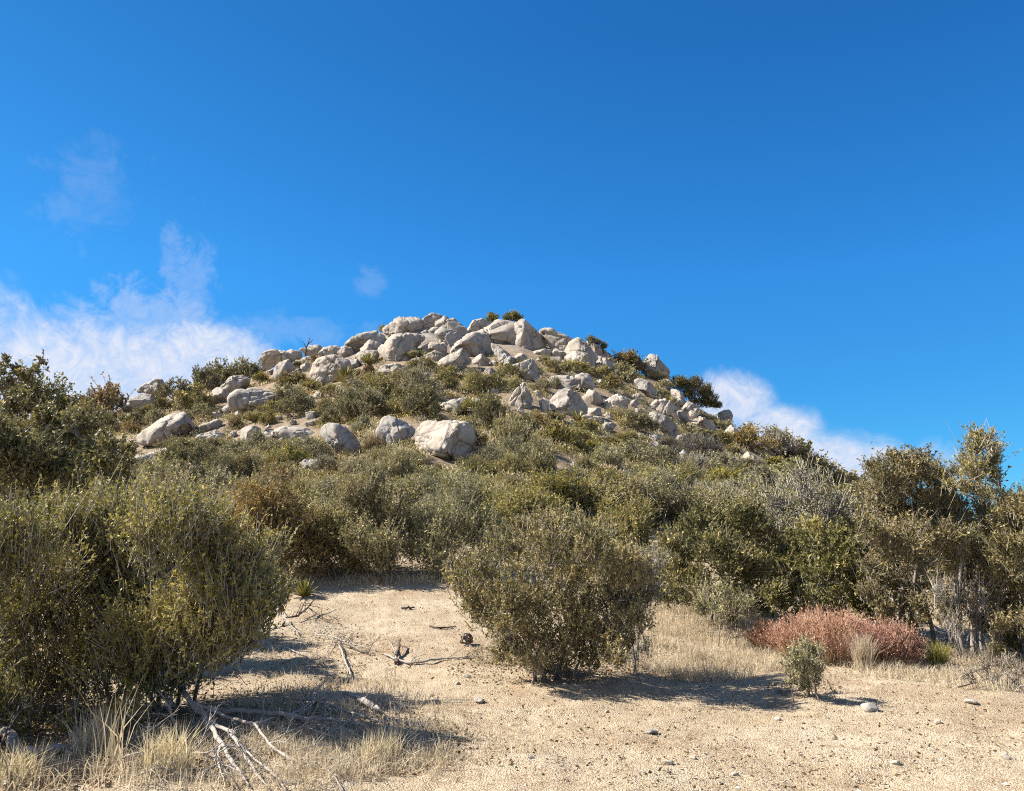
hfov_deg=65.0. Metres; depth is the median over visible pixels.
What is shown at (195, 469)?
shrub
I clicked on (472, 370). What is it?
shrub
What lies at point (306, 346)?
dead snag
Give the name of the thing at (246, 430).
boulder
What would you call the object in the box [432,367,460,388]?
shrub
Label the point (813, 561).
shrub
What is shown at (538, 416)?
shrub
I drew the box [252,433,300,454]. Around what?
shrub
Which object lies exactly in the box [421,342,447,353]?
boulder
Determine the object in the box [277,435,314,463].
shrub
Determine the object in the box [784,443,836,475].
shrub
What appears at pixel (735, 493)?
shrub
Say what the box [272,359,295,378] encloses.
boulder
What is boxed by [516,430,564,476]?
shrub
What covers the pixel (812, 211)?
sky
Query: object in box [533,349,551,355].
boulder
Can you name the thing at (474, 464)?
shrub
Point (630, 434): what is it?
shrub
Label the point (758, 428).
shrub
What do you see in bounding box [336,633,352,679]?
dead branch
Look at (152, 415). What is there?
shrub
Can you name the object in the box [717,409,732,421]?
boulder
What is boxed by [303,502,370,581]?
shrub
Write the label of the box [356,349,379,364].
boulder
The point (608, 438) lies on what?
shrub
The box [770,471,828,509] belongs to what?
shrub
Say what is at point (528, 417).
shrub
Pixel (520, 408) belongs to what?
boulder
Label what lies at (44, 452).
oak tree
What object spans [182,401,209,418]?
shrub
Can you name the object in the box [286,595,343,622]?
dead branch
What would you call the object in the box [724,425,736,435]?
boulder
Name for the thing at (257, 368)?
shrub
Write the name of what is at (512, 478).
shrub
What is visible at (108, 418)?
shrub
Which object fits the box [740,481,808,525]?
shrub
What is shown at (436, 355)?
boulder
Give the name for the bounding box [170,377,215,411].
shrub
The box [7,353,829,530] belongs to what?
undergrowth
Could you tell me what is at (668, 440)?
shrub
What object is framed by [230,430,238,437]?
boulder
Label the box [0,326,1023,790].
ground
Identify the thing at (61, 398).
shrub
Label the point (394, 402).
shrub
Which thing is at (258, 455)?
shrub
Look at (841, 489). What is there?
shrub
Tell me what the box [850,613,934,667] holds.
buckwheat bush
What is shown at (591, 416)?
boulder
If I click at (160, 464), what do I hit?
shrub
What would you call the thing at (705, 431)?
shrub
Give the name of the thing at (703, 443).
shrub
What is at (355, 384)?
shrub
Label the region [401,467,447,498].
shrub
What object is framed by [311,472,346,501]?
shrub
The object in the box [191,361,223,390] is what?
shrub
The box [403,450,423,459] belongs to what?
shrub
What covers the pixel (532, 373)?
boulder
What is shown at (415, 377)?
shrub
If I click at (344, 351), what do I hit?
boulder
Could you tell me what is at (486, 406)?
shrub
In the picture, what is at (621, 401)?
boulder
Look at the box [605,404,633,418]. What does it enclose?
shrub
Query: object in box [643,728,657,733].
stone
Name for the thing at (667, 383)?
shrub
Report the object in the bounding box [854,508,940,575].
shrub
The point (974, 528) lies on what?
shrub
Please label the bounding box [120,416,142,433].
shrub
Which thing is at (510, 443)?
shrub
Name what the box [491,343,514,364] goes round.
boulder
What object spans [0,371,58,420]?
shrub
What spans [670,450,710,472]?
shrub
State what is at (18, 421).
shrub
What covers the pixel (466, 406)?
shrub
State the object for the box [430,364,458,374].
shrub
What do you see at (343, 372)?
yucca
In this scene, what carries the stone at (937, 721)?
on the ground at (386, 606)
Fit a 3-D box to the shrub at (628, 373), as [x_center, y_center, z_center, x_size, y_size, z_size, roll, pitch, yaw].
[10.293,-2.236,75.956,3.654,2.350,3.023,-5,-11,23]
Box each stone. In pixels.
[474,697,484,702]
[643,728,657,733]
[661,760,673,764]
[860,702,878,711]
[889,760,900,764]
[934,719,941,723]
[963,698,977,703]
[1000,753,1009,759]
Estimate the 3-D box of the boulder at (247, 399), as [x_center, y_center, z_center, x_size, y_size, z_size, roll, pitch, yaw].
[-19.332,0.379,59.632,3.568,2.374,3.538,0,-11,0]
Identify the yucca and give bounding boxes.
[292,576,317,596]
[331,364,358,382]
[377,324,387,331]
[567,409,584,421]
[664,393,683,404]
[921,638,959,666]
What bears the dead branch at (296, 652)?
on the ground at (386, 606)
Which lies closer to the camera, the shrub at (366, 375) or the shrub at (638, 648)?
the shrub at (638, 648)
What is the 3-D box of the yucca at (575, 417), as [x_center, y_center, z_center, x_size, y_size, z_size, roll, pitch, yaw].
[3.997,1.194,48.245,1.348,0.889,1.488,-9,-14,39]
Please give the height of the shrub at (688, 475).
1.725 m
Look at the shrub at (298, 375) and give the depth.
68.55 m
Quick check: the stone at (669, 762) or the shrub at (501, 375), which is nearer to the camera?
the stone at (669, 762)
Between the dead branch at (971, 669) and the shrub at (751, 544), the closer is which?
the dead branch at (971, 669)
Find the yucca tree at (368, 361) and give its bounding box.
[359,352,376,379]
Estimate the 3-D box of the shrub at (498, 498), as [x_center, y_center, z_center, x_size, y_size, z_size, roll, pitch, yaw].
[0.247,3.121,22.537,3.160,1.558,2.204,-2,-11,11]
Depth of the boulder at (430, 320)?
83.93 m
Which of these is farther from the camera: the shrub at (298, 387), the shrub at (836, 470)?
the shrub at (836, 470)
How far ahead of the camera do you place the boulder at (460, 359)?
63.57 m
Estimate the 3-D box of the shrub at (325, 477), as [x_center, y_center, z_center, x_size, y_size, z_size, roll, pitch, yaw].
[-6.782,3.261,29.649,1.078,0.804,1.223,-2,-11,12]
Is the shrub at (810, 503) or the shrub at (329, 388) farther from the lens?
the shrub at (329, 388)
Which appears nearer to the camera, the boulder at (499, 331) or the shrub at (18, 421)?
the shrub at (18, 421)
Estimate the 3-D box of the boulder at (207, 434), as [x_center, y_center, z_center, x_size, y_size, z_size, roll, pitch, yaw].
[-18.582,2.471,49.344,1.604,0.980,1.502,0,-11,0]
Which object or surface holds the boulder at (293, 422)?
on the ground at (386, 606)
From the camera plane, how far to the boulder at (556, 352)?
76.27 m
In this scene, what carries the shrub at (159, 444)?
on the ground at (386, 606)
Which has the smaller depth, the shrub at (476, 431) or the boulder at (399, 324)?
the shrub at (476, 431)
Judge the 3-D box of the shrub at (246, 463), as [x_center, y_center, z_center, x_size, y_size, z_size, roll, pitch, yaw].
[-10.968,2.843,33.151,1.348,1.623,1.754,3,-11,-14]
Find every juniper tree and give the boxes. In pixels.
[485,311,499,322]
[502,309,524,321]
[585,335,607,350]
[618,349,643,363]
[671,374,679,388]
[674,372,722,409]
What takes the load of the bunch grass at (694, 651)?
on the ground at (386, 606)
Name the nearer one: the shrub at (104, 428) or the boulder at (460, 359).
the shrub at (104, 428)
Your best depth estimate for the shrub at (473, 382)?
53.48 m
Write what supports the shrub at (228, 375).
on the ground at (386, 606)
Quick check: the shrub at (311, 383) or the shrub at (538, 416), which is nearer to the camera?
the shrub at (538, 416)
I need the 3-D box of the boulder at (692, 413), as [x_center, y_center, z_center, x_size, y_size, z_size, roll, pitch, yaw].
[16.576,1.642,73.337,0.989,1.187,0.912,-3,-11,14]
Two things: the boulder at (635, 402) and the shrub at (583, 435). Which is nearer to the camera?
the shrub at (583, 435)
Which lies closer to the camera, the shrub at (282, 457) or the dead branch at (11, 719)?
the dead branch at (11, 719)
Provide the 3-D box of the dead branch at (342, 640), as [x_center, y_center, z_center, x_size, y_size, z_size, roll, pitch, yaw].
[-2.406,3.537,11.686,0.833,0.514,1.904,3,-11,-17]
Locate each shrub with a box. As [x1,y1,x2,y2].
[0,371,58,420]
[0,450,301,738]
[0,567,33,688]
[5,414,26,434]
[17,415,38,435]
[25,371,82,414]
[69,393,111,417]
[74,371,135,412]
[87,423,113,438]
[95,410,115,425]
[109,423,122,433]
[111,408,127,418]
[113,412,130,427]
[114,440,147,458]
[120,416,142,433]
[125,408,144,424]
[125,469,152,497]
[127,447,234,507]
[132,404,156,415]
[132,456,173,483]
[133,437,208,497]
[141,405,166,424]
[143,395,176,410]
[146,438,193,467]
[149,433,196,448]
[151,376,201,400]
[161,435,206,453]
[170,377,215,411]
[180,439,220,466]
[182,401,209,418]
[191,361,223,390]
[191,462,248,499]
[195,433,234,450]
[197,451,251,482]
[202,404,231,414]
[203,452,241,467]
[206,356,246,383]
[216,436,256,454]
[217,366,236,381]
[220,453,349,580]
[221,356,260,378]
[227,414,244,429]
[230,457,298,500]
[231,447,261,477]
[239,428,267,448]
[240,410,263,422]
[241,361,266,378]
[249,370,270,384]
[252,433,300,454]
[252,451,265,469]
[255,396,287,412]
[257,407,278,425]
[262,443,293,474]
[269,382,306,400]
[271,370,298,385]
[272,387,322,417]
[274,432,319,449]
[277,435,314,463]
[283,472,325,508]
[287,371,311,382]
[292,359,310,367]
[293,386,305,393]
[293,477,313,488]
[296,450,424,582]
[298,495,355,524]
[300,378,323,390]
[302,440,335,458]
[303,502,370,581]
[305,353,319,361]
[306,452,345,473]
[308,396,334,415]
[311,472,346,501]
[313,494,391,524]
[314,382,342,395]
[315,475,339,489]
[318,410,343,424]
[323,383,365,421]
[331,376,364,401]
[332,451,374,476]
[341,374,354,388]
[346,381,391,419]
[348,413,372,432]
[350,368,361,374]
[355,371,396,399]
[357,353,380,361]
[359,446,389,462]
[360,370,389,385]
[360,441,415,479]
[361,432,387,453]
[367,470,431,516]
[380,389,418,412]
[388,367,422,387]
[388,385,410,398]
[394,460,510,580]
[395,361,447,396]
[396,376,445,417]
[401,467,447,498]
[402,355,436,369]
[402,483,455,524]
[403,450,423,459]
[404,349,429,357]
[405,464,447,484]
[411,456,433,464]
[419,461,446,472]
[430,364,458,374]
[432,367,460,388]
[434,474,503,514]
[440,498,664,684]
[449,474,502,490]
[450,397,477,414]
[451,452,500,476]
[453,366,480,377]
[457,372,488,394]
[463,387,521,430]
[469,474,590,555]
[469,479,564,512]
[473,424,488,445]
[473,443,509,464]
[475,370,510,390]
[489,407,535,442]
[492,449,524,474]
[493,372,506,378]
[493,482,526,494]
[495,474,529,485]
[496,432,532,459]
[497,361,526,377]
[502,371,521,386]
[509,466,595,513]
[512,411,539,427]
[513,358,542,369]
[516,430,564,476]
[520,410,552,426]
[528,378,554,389]
[536,354,556,365]
[537,411,581,445]
[541,356,575,373]
[544,410,567,421]
[548,376,563,387]
[556,465,587,481]
[559,469,629,521]
[563,359,589,369]
[564,489,699,589]
[566,423,598,440]
[571,439,608,452]
[571,454,603,471]
[572,414,602,429]
[581,363,615,376]
[584,469,686,520]
[587,464,649,490]
[588,443,626,466]
[590,536,675,676]
[595,372,624,389]
[597,433,622,444]
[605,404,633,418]
[609,428,647,441]
[609,433,670,463]
[611,348,648,367]
[613,361,640,382]
[618,409,666,431]
[618,469,640,477]
[620,359,650,374]
[621,468,711,529]
[639,457,697,498]
[641,464,669,479]
[645,369,668,379]
[648,444,685,462]
[654,435,681,444]
[656,378,674,389]
[656,384,670,396]
[666,476,739,521]
[668,458,715,490]
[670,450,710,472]
[674,428,730,456]
[680,477,737,498]
[690,569,767,648]
[692,427,719,437]
[697,412,720,420]
[698,462,752,486]
[703,484,775,518]
[704,449,751,472]
[709,428,737,445]
[709,525,793,566]
[713,418,735,428]
[722,451,865,618]
[723,445,746,453]
[724,472,787,498]
[731,423,782,452]
[738,455,777,470]
[740,462,784,489]
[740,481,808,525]
[741,421,793,438]
[754,424,806,456]
[763,510,896,626]
[764,455,785,470]
[770,455,820,482]
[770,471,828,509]
[778,434,823,459]
[780,521,857,575]
[780,630,835,702]
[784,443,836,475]
[787,490,834,525]
[812,458,861,485]
[816,475,857,499]
[820,495,898,520]
[832,473,873,494]
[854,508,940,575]
[866,513,979,576]
[921,561,1008,658]
[934,515,1018,569]
[941,497,991,529]
[952,646,1023,692]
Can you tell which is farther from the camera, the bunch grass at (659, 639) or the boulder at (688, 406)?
the boulder at (688, 406)
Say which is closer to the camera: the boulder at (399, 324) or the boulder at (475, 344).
the boulder at (475, 344)
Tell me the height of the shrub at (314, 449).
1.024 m
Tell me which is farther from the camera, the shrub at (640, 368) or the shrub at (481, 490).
the shrub at (640, 368)
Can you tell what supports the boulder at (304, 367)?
on the ground at (386, 606)
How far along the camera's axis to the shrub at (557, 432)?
39.48 m
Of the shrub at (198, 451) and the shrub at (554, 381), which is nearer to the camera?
the shrub at (198, 451)
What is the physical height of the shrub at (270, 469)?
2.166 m
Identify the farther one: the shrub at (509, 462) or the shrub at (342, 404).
the shrub at (342, 404)
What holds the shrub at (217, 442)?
on the ground at (386, 606)
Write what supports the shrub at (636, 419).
on the ground at (386, 606)
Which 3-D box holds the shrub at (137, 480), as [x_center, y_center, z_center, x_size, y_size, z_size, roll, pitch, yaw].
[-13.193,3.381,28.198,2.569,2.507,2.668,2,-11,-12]
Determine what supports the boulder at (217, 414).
on the ground at (386, 606)
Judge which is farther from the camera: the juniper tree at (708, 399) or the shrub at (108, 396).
the juniper tree at (708, 399)
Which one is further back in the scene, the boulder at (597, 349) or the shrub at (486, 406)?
the boulder at (597, 349)
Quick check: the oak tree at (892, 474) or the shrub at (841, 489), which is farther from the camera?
the shrub at (841, 489)
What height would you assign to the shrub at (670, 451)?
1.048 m
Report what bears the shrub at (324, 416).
on the ground at (386, 606)
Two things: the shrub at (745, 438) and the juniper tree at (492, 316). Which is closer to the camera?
the shrub at (745, 438)
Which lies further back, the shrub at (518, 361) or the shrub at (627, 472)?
the shrub at (518, 361)
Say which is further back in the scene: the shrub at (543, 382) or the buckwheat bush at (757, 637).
the shrub at (543, 382)
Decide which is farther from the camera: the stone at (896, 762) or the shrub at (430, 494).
the shrub at (430, 494)
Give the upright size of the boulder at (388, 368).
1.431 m
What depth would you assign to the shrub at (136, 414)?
65.38 m
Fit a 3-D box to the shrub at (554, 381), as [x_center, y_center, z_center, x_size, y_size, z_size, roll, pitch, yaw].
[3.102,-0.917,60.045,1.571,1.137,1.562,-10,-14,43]
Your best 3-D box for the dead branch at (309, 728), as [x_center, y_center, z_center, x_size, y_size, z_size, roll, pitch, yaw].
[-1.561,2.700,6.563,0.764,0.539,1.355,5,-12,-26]
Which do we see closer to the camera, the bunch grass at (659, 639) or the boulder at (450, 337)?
the bunch grass at (659, 639)
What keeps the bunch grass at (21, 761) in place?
on the ground at (386, 606)
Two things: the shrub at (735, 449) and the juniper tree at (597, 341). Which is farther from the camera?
the juniper tree at (597, 341)
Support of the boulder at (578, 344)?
on the ground at (386, 606)
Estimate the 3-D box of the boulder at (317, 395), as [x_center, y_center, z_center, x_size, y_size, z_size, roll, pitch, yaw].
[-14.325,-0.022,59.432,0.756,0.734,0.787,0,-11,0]
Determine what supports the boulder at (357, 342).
on the ground at (386, 606)
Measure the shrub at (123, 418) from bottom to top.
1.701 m
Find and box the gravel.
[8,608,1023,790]
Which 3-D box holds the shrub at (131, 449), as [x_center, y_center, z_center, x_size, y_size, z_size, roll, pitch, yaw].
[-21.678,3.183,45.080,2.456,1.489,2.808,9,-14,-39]
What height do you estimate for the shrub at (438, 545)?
2.810 m
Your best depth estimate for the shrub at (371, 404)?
45.58 m
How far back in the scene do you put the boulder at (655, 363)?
85.73 m
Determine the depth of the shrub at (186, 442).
43.01 m
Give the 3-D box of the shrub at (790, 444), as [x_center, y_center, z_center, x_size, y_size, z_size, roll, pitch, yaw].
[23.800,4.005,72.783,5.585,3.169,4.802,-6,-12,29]
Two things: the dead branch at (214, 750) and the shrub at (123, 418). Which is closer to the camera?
the dead branch at (214, 750)
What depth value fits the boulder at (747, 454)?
57.91 m
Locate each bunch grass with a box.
[0,738,67,789]
[56,696,125,760]
[81,679,155,771]
[123,716,208,777]
[336,722,422,761]
[641,629,665,646]
[685,641,712,662]
[833,630,886,669]
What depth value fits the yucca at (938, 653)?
10.60 m
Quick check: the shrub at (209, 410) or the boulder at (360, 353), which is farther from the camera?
the boulder at (360, 353)
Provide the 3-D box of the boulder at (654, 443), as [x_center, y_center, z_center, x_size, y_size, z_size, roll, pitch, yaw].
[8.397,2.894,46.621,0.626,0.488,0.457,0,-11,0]
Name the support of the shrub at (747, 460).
on the ground at (386, 606)
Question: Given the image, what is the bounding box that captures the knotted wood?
[460,633,472,643]
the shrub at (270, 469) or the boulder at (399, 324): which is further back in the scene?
the boulder at (399, 324)
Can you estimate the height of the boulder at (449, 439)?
2.152 m
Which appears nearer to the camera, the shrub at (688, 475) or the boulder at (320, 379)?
the shrub at (688, 475)
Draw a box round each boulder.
[120,393,156,411]
[130,444,179,465]
[136,378,164,398]
[136,411,195,446]
[196,429,224,441]
[198,419,222,431]
[206,434,222,440]
[207,387,228,402]
[213,410,222,418]
[220,375,250,392]
[222,405,230,414]
[227,387,278,413]
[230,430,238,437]
[240,425,260,442]
[258,349,295,369]
[263,425,314,440]
[266,369,273,374]
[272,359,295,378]
[287,349,302,359]
[290,419,296,424]
[299,345,321,355]
[299,363,310,371]
[300,459,317,469]
[304,420,314,425]
[305,411,317,419]
[310,354,350,383]
[313,391,323,398]
[316,376,325,383]
[318,345,340,356]
[320,423,360,454]
[337,345,353,357]
[345,330,385,351]
[349,358,360,368]
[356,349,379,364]
[360,339,381,350]
[375,415,415,446]
[378,333,425,360]
[378,363,408,377]
[382,316,422,334]
[414,420,476,460]
[421,327,438,332]
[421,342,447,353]
[422,313,441,326]
[424,350,445,360]
[435,316,468,335]
[435,326,463,346]
[438,348,471,370]
[441,397,466,413]
[450,332,489,356]
[467,318,491,332]
[470,354,489,366]
[475,319,515,343]
[484,367,495,374]
[486,343,491,353]
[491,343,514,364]
[509,382,532,408]
[511,319,545,348]
[513,358,539,380]
[514,352,526,361]
[517,406,523,413]
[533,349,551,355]
[539,327,571,350]
[539,397,549,410]
[548,373,595,390]
[549,388,587,415]
[551,348,565,357]
[564,337,597,363]
[564,351,594,367]
[581,414,602,421]
[582,389,603,404]
[587,341,612,358]
[587,407,601,415]
[596,356,616,369]
[602,422,616,432]
[603,394,629,408]
[604,412,611,418]
[629,398,639,406]
[632,393,641,398]
[634,378,656,398]
[642,354,670,379]
[648,398,676,415]
[649,411,677,437]
[649,433,660,441]
[651,441,660,447]
[670,389,684,406]
[677,410,689,423]
[679,449,688,457]
[681,401,696,412]
[688,408,698,418]
[691,416,716,429]
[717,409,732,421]
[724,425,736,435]
[740,451,759,461]
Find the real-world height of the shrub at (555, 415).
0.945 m
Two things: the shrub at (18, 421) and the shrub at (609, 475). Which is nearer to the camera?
the shrub at (609, 475)
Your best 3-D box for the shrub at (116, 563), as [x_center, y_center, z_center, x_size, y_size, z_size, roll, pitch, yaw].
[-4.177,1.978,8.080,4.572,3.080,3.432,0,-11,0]
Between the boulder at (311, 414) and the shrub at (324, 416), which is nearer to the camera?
the shrub at (324, 416)
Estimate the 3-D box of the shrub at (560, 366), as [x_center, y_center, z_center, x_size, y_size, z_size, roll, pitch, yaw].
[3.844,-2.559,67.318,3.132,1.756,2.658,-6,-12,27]
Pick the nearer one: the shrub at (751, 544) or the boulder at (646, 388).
the shrub at (751, 544)
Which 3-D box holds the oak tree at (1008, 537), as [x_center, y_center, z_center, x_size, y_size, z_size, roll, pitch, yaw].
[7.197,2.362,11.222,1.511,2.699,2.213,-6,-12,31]
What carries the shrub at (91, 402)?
on the ground at (386, 606)
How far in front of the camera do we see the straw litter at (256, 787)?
6.28 m
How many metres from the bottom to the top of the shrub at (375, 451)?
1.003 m
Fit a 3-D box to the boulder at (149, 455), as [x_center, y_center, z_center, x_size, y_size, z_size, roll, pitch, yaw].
[-18.474,3.268,41.909,1.906,1.883,3.675,0,-11,0]
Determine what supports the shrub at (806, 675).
on the ground at (386, 606)
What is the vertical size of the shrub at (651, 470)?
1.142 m
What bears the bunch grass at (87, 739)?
on the ground at (386, 606)
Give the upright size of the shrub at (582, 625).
2.261 m
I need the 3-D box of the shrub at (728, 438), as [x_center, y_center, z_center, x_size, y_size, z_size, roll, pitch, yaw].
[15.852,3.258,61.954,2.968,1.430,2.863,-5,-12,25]
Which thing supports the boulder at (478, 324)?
on the ground at (386, 606)
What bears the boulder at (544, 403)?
on the ground at (386, 606)
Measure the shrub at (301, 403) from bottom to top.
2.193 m
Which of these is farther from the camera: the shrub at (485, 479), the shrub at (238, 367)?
the shrub at (238, 367)
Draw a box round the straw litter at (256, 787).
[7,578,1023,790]
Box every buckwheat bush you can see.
[743,617,783,653]
[760,596,890,664]
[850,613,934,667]
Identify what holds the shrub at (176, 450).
on the ground at (386, 606)
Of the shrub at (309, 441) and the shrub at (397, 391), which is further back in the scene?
the shrub at (397, 391)
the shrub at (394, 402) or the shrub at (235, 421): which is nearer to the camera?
the shrub at (394, 402)
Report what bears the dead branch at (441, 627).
on the ground at (386, 606)
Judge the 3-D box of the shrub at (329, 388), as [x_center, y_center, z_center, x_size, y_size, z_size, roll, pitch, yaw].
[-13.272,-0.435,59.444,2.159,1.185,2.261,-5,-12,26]
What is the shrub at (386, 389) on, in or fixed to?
on the ground at (386, 606)
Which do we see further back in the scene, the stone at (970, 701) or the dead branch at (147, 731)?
the stone at (970, 701)
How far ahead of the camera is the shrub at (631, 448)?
39.55 m
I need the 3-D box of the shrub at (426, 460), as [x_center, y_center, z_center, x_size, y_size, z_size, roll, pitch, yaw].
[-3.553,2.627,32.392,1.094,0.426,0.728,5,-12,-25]
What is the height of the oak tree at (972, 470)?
3.444 m
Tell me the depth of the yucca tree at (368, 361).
59.67 m
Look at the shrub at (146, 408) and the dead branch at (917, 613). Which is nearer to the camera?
the dead branch at (917, 613)
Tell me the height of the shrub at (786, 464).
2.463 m
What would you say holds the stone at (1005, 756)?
on the ground at (386, 606)
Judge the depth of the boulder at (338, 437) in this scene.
35.67 m
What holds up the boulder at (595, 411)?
on the ground at (386, 606)
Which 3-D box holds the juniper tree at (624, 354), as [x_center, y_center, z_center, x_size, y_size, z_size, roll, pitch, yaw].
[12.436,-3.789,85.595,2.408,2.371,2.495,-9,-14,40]
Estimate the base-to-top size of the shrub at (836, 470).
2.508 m
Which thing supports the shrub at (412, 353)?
on the ground at (386, 606)
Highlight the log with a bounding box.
[337,687,381,711]
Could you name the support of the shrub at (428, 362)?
on the ground at (386, 606)
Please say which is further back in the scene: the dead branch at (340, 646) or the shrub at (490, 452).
the shrub at (490, 452)
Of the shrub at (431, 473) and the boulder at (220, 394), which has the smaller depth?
the shrub at (431, 473)
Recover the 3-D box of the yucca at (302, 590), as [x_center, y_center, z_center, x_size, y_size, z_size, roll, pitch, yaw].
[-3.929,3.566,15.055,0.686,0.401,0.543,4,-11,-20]
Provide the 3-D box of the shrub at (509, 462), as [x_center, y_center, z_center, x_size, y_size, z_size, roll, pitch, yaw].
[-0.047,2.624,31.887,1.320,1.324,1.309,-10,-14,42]
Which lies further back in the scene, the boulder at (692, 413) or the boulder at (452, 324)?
the boulder at (452, 324)
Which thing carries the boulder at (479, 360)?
on the ground at (386, 606)
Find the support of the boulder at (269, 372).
on the ground at (386, 606)
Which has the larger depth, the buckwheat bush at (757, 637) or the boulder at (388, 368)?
the boulder at (388, 368)
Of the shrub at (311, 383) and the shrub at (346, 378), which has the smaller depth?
the shrub at (346, 378)
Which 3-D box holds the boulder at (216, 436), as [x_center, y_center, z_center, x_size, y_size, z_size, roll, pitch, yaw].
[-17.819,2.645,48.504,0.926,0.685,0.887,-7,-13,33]
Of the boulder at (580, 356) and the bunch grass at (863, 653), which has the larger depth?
the boulder at (580, 356)
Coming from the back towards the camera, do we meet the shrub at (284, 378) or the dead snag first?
the dead snag
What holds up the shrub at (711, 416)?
on the ground at (386, 606)
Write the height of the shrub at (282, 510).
2.706 m
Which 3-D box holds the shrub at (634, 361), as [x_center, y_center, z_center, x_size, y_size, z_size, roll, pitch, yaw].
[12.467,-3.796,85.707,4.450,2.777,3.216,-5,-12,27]
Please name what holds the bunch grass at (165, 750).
on the ground at (386, 606)
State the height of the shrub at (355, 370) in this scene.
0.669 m
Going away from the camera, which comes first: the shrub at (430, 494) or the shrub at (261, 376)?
the shrub at (430, 494)
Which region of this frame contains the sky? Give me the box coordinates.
[0,0,1023,517]
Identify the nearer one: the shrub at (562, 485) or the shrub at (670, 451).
the shrub at (562, 485)
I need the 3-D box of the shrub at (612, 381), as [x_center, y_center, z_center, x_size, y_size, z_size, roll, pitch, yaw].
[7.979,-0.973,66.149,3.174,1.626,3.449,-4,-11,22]
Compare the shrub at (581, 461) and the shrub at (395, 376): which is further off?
the shrub at (395, 376)
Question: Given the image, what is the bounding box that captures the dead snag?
[303,338,312,355]
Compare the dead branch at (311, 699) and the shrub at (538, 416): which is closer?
the dead branch at (311, 699)
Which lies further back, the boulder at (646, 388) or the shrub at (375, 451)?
the boulder at (646, 388)
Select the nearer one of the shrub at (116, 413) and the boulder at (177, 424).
the boulder at (177, 424)
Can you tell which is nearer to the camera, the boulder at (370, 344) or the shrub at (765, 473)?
the shrub at (765, 473)
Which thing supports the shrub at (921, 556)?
on the ground at (386, 606)
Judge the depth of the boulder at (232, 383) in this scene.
73.09 m
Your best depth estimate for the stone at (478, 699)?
8.37 m
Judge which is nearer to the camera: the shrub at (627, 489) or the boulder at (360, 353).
the shrub at (627, 489)
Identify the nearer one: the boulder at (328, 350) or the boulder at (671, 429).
the boulder at (671, 429)
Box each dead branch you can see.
[0,667,104,745]
[0,692,82,785]
[115,697,188,784]
[149,678,365,790]
[166,681,291,787]
[204,666,375,730]
[275,686,365,753]
[282,602,329,666]
[283,663,388,725]
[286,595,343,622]
[313,621,377,660]
[317,694,380,745]
[333,630,380,653]
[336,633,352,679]
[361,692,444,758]
[383,638,480,663]
[393,639,400,664]
[429,625,456,628]
[697,621,746,638]
[881,595,943,635]
[935,647,1019,687]
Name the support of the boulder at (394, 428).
on the ground at (386, 606)
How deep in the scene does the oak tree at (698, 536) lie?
13.40 m
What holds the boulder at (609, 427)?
on the ground at (386, 606)
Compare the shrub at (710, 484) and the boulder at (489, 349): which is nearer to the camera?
the shrub at (710, 484)
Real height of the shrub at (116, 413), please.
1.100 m
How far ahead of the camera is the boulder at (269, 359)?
76.02 m
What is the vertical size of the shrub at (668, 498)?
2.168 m
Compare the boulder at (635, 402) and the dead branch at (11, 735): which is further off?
the boulder at (635, 402)
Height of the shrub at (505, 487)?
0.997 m
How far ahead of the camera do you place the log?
7.93 m
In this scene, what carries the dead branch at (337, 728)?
on the ground at (386, 606)
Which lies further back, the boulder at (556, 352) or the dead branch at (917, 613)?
the boulder at (556, 352)
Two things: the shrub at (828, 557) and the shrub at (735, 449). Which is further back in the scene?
the shrub at (735, 449)
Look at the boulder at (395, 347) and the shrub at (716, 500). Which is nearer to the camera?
the shrub at (716, 500)
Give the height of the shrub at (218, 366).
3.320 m
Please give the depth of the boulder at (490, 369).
60.20 m
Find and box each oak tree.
[0,348,141,639]
[642,482,797,626]
[845,442,976,647]
[923,419,1021,653]
[969,465,1023,660]
[1002,490,1023,617]
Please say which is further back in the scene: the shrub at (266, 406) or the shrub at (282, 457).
the shrub at (266, 406)
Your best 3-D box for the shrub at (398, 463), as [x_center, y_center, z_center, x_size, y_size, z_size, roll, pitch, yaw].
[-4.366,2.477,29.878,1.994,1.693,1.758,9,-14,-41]
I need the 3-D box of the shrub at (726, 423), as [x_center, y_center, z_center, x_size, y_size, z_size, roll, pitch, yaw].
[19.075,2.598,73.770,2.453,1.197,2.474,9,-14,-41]
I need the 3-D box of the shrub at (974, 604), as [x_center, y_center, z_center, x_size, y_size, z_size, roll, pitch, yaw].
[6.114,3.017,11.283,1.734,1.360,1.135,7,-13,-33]
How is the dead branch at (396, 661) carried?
on the ground at (386, 606)
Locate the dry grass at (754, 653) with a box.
[0,559,1023,790]
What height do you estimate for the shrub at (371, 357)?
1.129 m
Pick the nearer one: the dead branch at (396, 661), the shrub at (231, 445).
the dead branch at (396, 661)
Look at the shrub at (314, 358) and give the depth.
79.16 m
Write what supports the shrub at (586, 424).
on the ground at (386, 606)
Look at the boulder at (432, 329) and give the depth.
81.31 m
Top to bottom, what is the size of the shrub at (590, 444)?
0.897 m
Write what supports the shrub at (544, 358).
on the ground at (386, 606)
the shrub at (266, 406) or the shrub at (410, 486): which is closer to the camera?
the shrub at (410, 486)
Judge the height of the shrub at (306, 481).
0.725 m
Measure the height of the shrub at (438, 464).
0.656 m
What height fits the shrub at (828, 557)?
2.144 m

